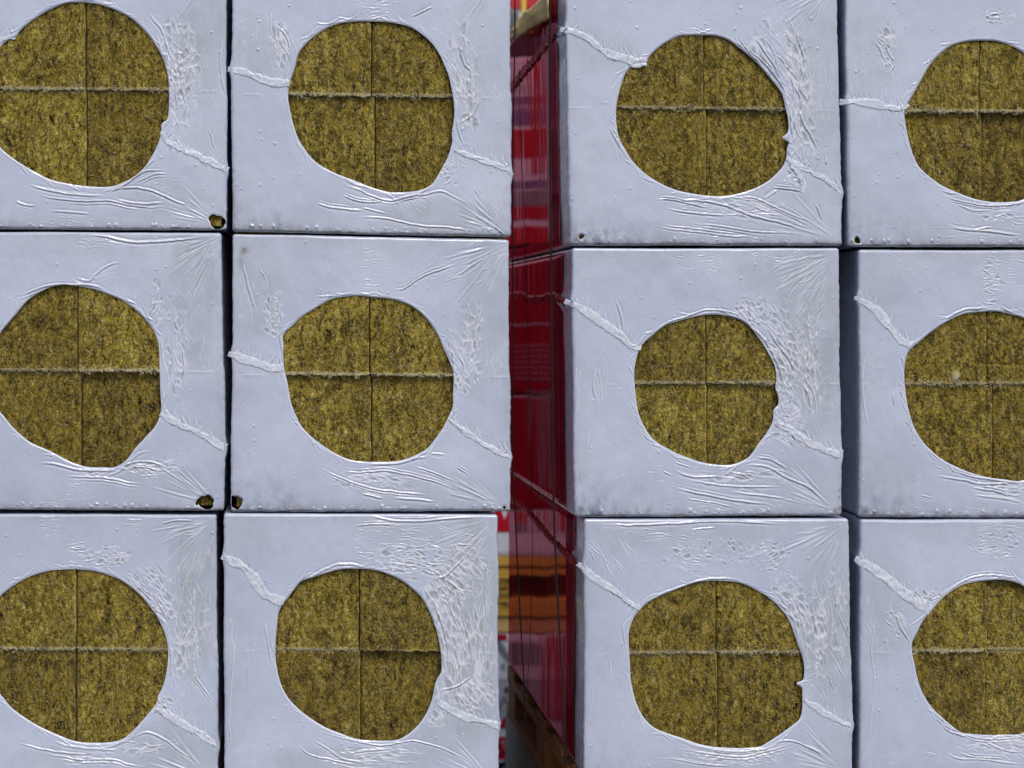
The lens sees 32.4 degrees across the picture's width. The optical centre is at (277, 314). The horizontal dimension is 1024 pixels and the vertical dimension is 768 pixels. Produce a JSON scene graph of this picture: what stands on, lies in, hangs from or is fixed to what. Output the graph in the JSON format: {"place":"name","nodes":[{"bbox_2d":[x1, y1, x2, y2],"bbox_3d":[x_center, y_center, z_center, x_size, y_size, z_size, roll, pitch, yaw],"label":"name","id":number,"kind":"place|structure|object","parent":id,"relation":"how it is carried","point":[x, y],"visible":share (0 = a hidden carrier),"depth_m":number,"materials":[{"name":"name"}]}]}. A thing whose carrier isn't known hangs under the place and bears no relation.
{"place":"outdoors","nodes":[
{"label":"outdoors","id":0,"kind":"place"},
{"bbox_2d":[510,0,537,11],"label":"red beam","id":1,"kind":"structure","parent":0,"point":[529,3],"depth_m":10.25,"materials":[{"name":"red metal"}]},
{"bbox_3d":[-0.123,1.083,4.350,1.196,0.122,1.221,0,0,0],"label":"wooden pallet","id":2,"kind":"object","parent":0,"visible":0},
{"bbox_2d":[0,504,226,767],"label":"insulation pack","id":3,"kind":"object","parent":2,"relation":"on","point":[111,638],"visible":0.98,"depth_m":3.75,"materials":[{"name":"plastic"}]},
{"bbox_2d":[0,232,232,510],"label":"insulation pack","id":4,"kind":"object","parent":3,"relation":"on","point":[115,376],"visible":1,"depth_m":3.75,"materials":[{"name":"plastic"}]},
{"bbox_2d":[0,0,233,241],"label":"insulation pack","id":5,"kind":"object","parent":4,"relation":"on","point":[115,116],"visible":0.99,"depth_m":3.75,"materials":[{"name":"plastic"}]},
{"bbox_2d":[221,500,500,767],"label":"insulation pack","id":6,"kind":"object","parent":2,"relation":"on","point":[361,639],"visible":0.99,"depth_m":3.75,"materials":[{"name":"plastic"}]},
{"bbox_2d":[227,234,511,511],"bbox_3d":[0.199,0.126,4.300,0.618,0.603,1.104,0,0,0],"label":"insulation pack","id":7,"kind":"object","parent":6,"relation":"on","point":[370,373],"visible":1,"depth_m":3.75,"materials":[{"name":"plastic"}]},
{"bbox_2d":[228,0,512,237],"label":"insulation pack","id":8,"kind":"object","parent":7,"relation":"on","point":[374,118],"visible":1,"depth_m":3.75,"materials":[{"name":"plastic"}]},
{"bbox_2d":[512,0,525,721],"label":"cord","id":9,"kind":"object","parent":8,"relation":"hanging from","point":[512,358],"visible":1,"depth_m":4.05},
{"label":"ground","id":10,"kind":"structure","parent":0,"visible":0},
{"bbox_2d":[498,632,510,767],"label":"printed pack","id":11,"kind":"object","parent":10,"relation":"on","point":[503,661],"visible":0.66,"depth_m":6.55,"materials":[{"name":"grey plastic"}]},
{"bbox_2d":[497,556,508,631],"bbox_3d":[0.600,1.056,7.046,2.100,0.284,1.007,0,0,0],"label":"wooden pallet","id":12,"kind":"object","parent":11,"relation":"on","point":[503,607],"visible":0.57,"depth_m":6.55,"materials":[{"name":"yellow wood"}]},
{"bbox_2d":[492,472,510,555],"bbox_3d":[0.600,0.601,7.046,2.100,0.626,1.008,0,0,0],"label":"printed pack","id":13,"kind":"object","parent":12,"relation":"on","point":[503,534],"visible":0.03,"depth_m":6.55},
{"bbox_2d":[510,11,518,29],"bbox_3d":[0.802,0.387,9.300,0.888,3.915,0.700,0,0,0],"label":"storage rack","id":14,"kind":"object","parent":10,"relation":"on","point":[512,18],"visible":0.12,"depth_m":8.95,"materials":[{"name":"metal"}]},
{"bbox_2d":[506,709,536,767],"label":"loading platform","id":15,"kind":"structure","parent":10,"relation":"on","point":[518,755],"depth_m":4.83,"materials":[{"name":"concrete"}]},
{"bbox_2d":[507,665,578,767],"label":"wooden pallet","id":16,"kind":"object","parent":15,"relation":"on","point":[541,739],"visible":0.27,"depth_m":4.51,"materials":[{"name":"brown wood"}]},
{"bbox_2d":[508,472,853,767],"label":"insulation pack","id":17,"kind":"object","parent":16,"relation":"on","point":[705,641],"visible":0.95,"depth_m":3.75,"materials":[{"name":"plastic"}]},
{"bbox_2d":[508,248,842,516],"bbox_3d":[0.922,0.147,4.351,0.606,0.585,1.205,0,0,0],"label":"insulation pack","id":18,"kind":"object","parent":17,"relation":"on","point":[696,382],"visible":0.95,"depth_m":3.75,"materials":[{"name":"plastic"}]},
{"bbox_2d":[519,69,532,693],"bbox_3d":[0.596,0.161,4.170,0.033,1.501,0.002,0,0,0],"label":"cord","id":19,"kind":"object","parent":18,"relation":"hanging from","point":[529,383],"visible":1,"depth_m":4.17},
{"bbox_2d":[505,0,843,262],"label":"insulation pack","id":20,"kind":"object","parent":18,"relation":"on","point":[682,124],"visible":0.91,"depth_m":3.75,"materials":[{"name":"plastic"}]},
{"bbox_2d":[510,0,548,38],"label":"cardboard sheet","id":21,"kind":"object","parent":20,"relation":"attached to","point":[536,13],"visible":0.91,"depth_m":4.10,"materials":[{"name":"beige cardboard"}]},
{"bbox_2d":[549,0,565,767],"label":"cord","id":22,"kind":"object","parent":20,"relation":"hanging from","point":[552,410],"visible":1,"depth_m":3.82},
{"bbox_2d":[838,509,1023,767],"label":"insulation pack","id":23,"kind":"object","parent":16,"relation":"on","point":[937,633],"visible":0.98,"depth_m":3.75,"materials":[{"name":"plastic"}]},
{"bbox_2d":[839,249,1023,516],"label":"insulation pack","id":24,"kind":"object","parent":23,"relation":"on","point":[931,360],"visible":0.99,"depth_m":3.75,"materials":[{"name":"plastic"}]},
{"bbox_2d":[825,0,1023,251],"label":"insulation pack","id":25,"kind":"object","parent":24,"relation":"on","point":[931,103],"visible":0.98,"depth_m":3.75,"materials":[{"name":"plastic"}]},
{"bbox_2d":[521,0,525,15],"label":"yellow post","id":26,"kind":"object","parent":10,"relation":"on","point":[523,6],"depth_m":7.95,"materials":[{"name":"metal"}]}
]}

